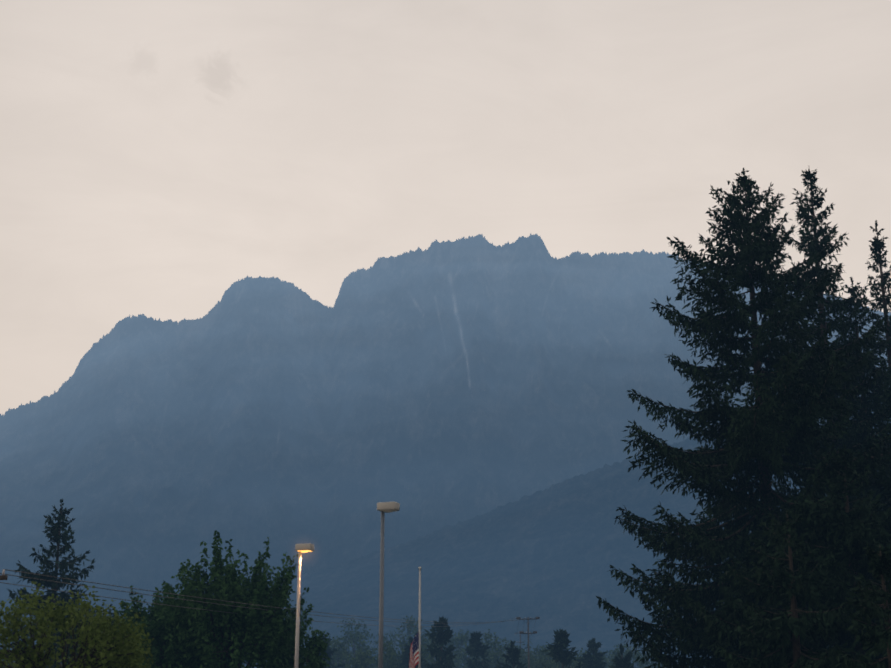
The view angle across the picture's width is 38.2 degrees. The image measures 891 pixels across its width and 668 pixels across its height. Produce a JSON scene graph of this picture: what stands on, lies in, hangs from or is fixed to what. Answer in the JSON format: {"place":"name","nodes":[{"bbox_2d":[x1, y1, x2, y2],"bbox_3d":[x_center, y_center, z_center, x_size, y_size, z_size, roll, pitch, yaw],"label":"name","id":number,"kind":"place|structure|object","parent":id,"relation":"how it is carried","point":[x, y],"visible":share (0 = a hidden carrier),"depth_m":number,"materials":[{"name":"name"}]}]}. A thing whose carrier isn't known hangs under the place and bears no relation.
{"place":"outdoors","nodes":[
{"label":"outdoors","id":0,"kind":"place"},
{"bbox_2d":[0,233,890,664],"bbox_3d":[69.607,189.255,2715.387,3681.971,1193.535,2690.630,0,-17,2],"label":"mountain","id":1,"kind":"structure","parent":0,"point":[436,385],"depth_m":2441.32,"materials":[{"name":"blue stone"}]},
{"bbox_2d":[0,0,890,414],"label":"sky","id":2,"kind":"structure","parent":0,"point":[157,157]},
{"bbox_2d":[227,400,890,667],"bbox_3d":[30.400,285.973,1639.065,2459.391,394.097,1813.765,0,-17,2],"label":"hillside","id":3,"kind":"structure","parent":0,"point":[551,555],"depth_m":1312.56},
{"label":"ground","id":4,"kind":"structure","parent":0,"visible":0},
{"bbox_2d":[0,499,98,667],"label":"spruce tree","id":5,"kind":"object","parent":4,"relation":"on","point":[55,529],"visible":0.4,"depth_m":89.88,"materials":[{"name":"green plant"}]},
{"bbox_2d":[46,599,160,667],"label":"dark tree","id":6,"kind":"object","parent":4,"relation":"on","point":[75,635],"visible":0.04,"depth_m":72.61,"materials":[{"name":"green plant"}]},
{"bbox_2d":[110,579,227,667],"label":"maple tree","id":7,"kind":"object","parent":4,"relation":"on","point":[164,656],"visible":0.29,"depth_m":61.62,"materials":[{"name":"green plant"}]},
{"bbox_2d":[155,530,313,667],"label":"maple tree","id":8,"kind":"object","parent":4,"relation":"on","point":[250,636],"visible":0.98,"depth_m":60.26,"materials":[{"name":"green plant"}]},
{"bbox_2d":[257,623,329,667],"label":"maple tree","id":9,"kind":"object","parent":4,"relation":"on","point":[313,657],"visible":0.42,"depth_m":65.53,"materials":[{"name":"green plant"}]},
{"bbox_2d":[316,635,343,667],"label":"fir tree","id":10,"kind":"object","parent":4,"relation":"on","point":[329,652],"visible":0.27,"depth_m":154.47,"materials":[{"name":"green plant"}]},
{"bbox_2d":[304,632,372,667],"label":"tree","id":11,"kind":"object","parent":4,"relation":"on","point":[340,654],"visible":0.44,"depth_m":192.81,"materials":[{"name":"green plant"}]},
{"bbox_2d":[330,617,386,667],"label":"tree","id":12,"kind":"object","parent":4,"relation":"on","point":[355,634],"visible":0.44,"depth_m":222.78,"materials":[{"name":"green plant"}]},
{"bbox_2d":[344,639,410,667],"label":"tree","id":13,"kind":"object","parent":4,"relation":"on","point":[363,660],"visible":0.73,"depth_m":173.16,"materials":[{"name":"green plant"}]},
{"bbox_2d":[375,615,432,664],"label":"tree","id":14,"kind":"object","parent":4,"relation":"on","point":[411,623],"visible":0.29,"depth_m":233.49,"materials":[{"name":"green plant"}]},
{"bbox_2d":[396,636,427,667],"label":"fir tree","id":15,"kind":"object","parent":4,"relation":"on","point":[405,655],"visible":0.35,"depth_m":169.63,"materials":[{"name":"green plant"}]},
{"bbox_2d":[418,567,420,667],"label":"flag pole","id":16,"kind":"object","parent":4,"relation":"on","point":[419,631],"visible":1,"depth_m":65.55,"materials":[{"name":"silver metal"}]},
{"bbox_2d":[409,632,418,667],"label":"us flag","id":17,"kind":"object","parent":16,"relation":"attached to","point":[414,656],"visible":0.98,"depth_m":65.03,"materials":[{"name":"fabric"}]},
{"bbox_2d":[396,635,444,667],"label":"tree","id":18,"kind":"object","parent":4,"relation":"on","point":[429,657],"visible":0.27,"depth_m":183.41,"materials":[{"name":"green plant"}]},
{"bbox_2d":[407,616,457,667],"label":"fir tree","id":19,"kind":"object","parent":4,"relation":"on","point":[442,636],"visible":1,"depth_m":145.74,"materials":[{"name":"green plant"}]},
{"bbox_2d":[429,629,480,667],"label":"tree","id":20,"kind":"object","parent":4,"relation":"on","point":[462,638],"visible":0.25,"depth_m":227.94,"materials":[{"name":"green plant"}]},
{"bbox_2d":[465,631,494,667],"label":"fir tree","id":21,"kind":"object","parent":4,"relation":"on","point":[478,651],"visible":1,"depth_m":164.91,"materials":[{"name":"green plant"}]},
{"bbox_2d":[452,642,509,667],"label":"tree","id":22,"kind":"object","parent":4,"relation":"on","point":[457,664],"visible":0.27,"depth_m":213.96,"materials":[{"name":"green plant"}]},
{"bbox_2d":[481,629,538,667],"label":"tree","id":23,"kind":"object","parent":4,"relation":"on","point":[493,654],"visible":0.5,"depth_m":203.17,"materials":[{"name":"green plant"}]},
{"bbox_2d":[495,640,526,667],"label":"fir tree","id":24,"kind":"object","parent":4,"relation":"on","point":[513,653],"visible":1,"depth_m":145.08,"materials":[{"name":"green plant"}]},
{"bbox_2d":[516,617,539,667],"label":"utility pole","id":25,"kind":"object","parent":4,"relation":"on","point":[527,622],"visible":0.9,"depth_m":160.68,"materials":[{"name":"brown wood"}]},
{"bbox_2d":[0,569,535,634],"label":"overhead wires","id":26,"kind":"object","parent":25,"relation":"attached to","point":[474,623],"visible":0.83,"depth_m":50.52,"materials":[{"name":"black metal"}]},
{"bbox_2d":[514,641,564,667],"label":"tree","id":27,"kind":"object","parent":4,"relation":"on","point":[537,653],"visible":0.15,"depth_m":222.46,"materials":[{"name":"green plant"}]},
{"bbox_2d":[516,642,564,667],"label":"tree","id":28,"kind":"object","parent":4,"relation":"on","point":[534,665],"visible":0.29,"depth_m":191.97,"materials":[{"name":"green plant"}]},
{"bbox_2d":[541,629,584,667],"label":"fir tree","id":29,"kind":"object","parent":4,"relation":"on","point":[562,653],"visible":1,"depth_m":135.01,"materials":[{"name":"green plant"}]},
{"bbox_2d":[538,648,604,667],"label":"tree","id":30,"kind":"object","parent":4,"relation":"on","point":[557,664],"visible":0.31,"depth_m":173.28,"materials":[{"name":"green plant"}]},
{"bbox_2d":[567,651,611,667],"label":"tree","id":31,"kind":"object","parent":4,"relation":"on","point":[607,659],"visible":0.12,"depth_m":220.25,"materials":[{"name":"green plant"}]},
{"bbox_2d":[576,638,606,667],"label":"fir tree","id":32,"kind":"object","parent":4,"relation":"on","point":[593,660],"visible":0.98,"depth_m":154.02,"materials":[{"name":"green plant"}]},
{"bbox_2d":[603,644,623,667],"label":"tree","id":33,"kind":"object","parent":4,"relation":"on","point":[611,656],"visible":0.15,"depth_m":231.95,"materials":[{"name":"green plant"}]},
{"bbox_2d":[609,643,633,667],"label":"fir tree","id":34,"kind":"object","parent":4,"relation":"on","point":[622,662],"visible":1,"depth_m":124.85,"materials":[{"name":"green plant"}]},
{"bbox_2d":[607,642,666,667],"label":"tree","id":35,"kind":"object","parent":4,"relation":"on","point":[640,663],"visible":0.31,"depth_m":202.41,"materials":[{"name":"green plant"}]},
{"bbox_2d":[596,167,890,667],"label":"fir tree","id":36,"kind":"object","parent":4,"relation":"on","point":[773,418],"visible":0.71,"depth_m":58.76,"materials":[{"name":"green plant"}]},
{"bbox_2d":[691,444,890,667],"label":"fir tree","id":37,"kind":"object","parent":4,"relation":"on","point":[848,534],"visible":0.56,"depth_m":51.10,"materials":[{"name":"green plant"}]},
{"bbox_2d":[715,509,867,667],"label":"fir tree","id":38,"kind":"object","parent":4,"relation":"on","point":[777,628],"visible":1,"depth_m":47.09,"materials":[{"name":"green plant"}]},
{"bbox_2d":[758,169,890,652],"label":"fir tree","id":39,"kind":"object","parent":4,"relation":"on","point":[835,308],"visible":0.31,"depth_m":70.63,"materials":[{"name":"green plant"}]},
{"bbox_2d":[834,277,890,578],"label":"fir tree","id":40,"kind":"object","parent":4,"relation":"on","point":[872,406],"visible":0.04,"depth_m":71.03,"materials":[{"name":"green plant"}]},
{"bbox_2d":[856,370,890,538],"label":"fir tree","id":41,"kind":"object","parent":4,"relation":"on","point":[887,419],"visible":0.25,"depth_m":65.27,"materials":[{"name":"green plant"}]},
{"bbox_2d":[859,220,890,434],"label":"fir tree","id":42,"kind":"object","parent":4,"relation":"on","point":[883,299],"visible":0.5,"depth_m":75.24,"materials":[{"name":"green plant"}]},
{"label":"car park asphalt","id":43,"kind":"structure","parent":0,"visible":0},
{"bbox_2d":[0,569,7,579],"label":"utility pole","id":44,"kind":"object","parent":43,"relation":"on","point":[3,576],"visible":1,"depth_m":34.95,"materials":[{"name":"brown wood"}]},
{"bbox_2d":[0,581,153,667],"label":"willow tree","id":45,"kind":"object","parent":43,"relation":"on","point":[100,648],"visible":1,"depth_m":38.38,"materials":[{"name":"green plant"}]},
{"bbox_2d":[294,543,313,667],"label":"parking light pole","id":46,"kind":"object","parent":43,"relation":"on","point":[304,548],"visible":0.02,"depth_m":45.97,"materials":[{"name":"grey metal"}]},
{"bbox_2d":[377,502,399,667],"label":"street light","id":47,"kind":"object","parent":43,"relation":"on","point":[383,508],"visible":1,"depth_m":39.50,"materials":[{"name":"grey metal"}]}
]}

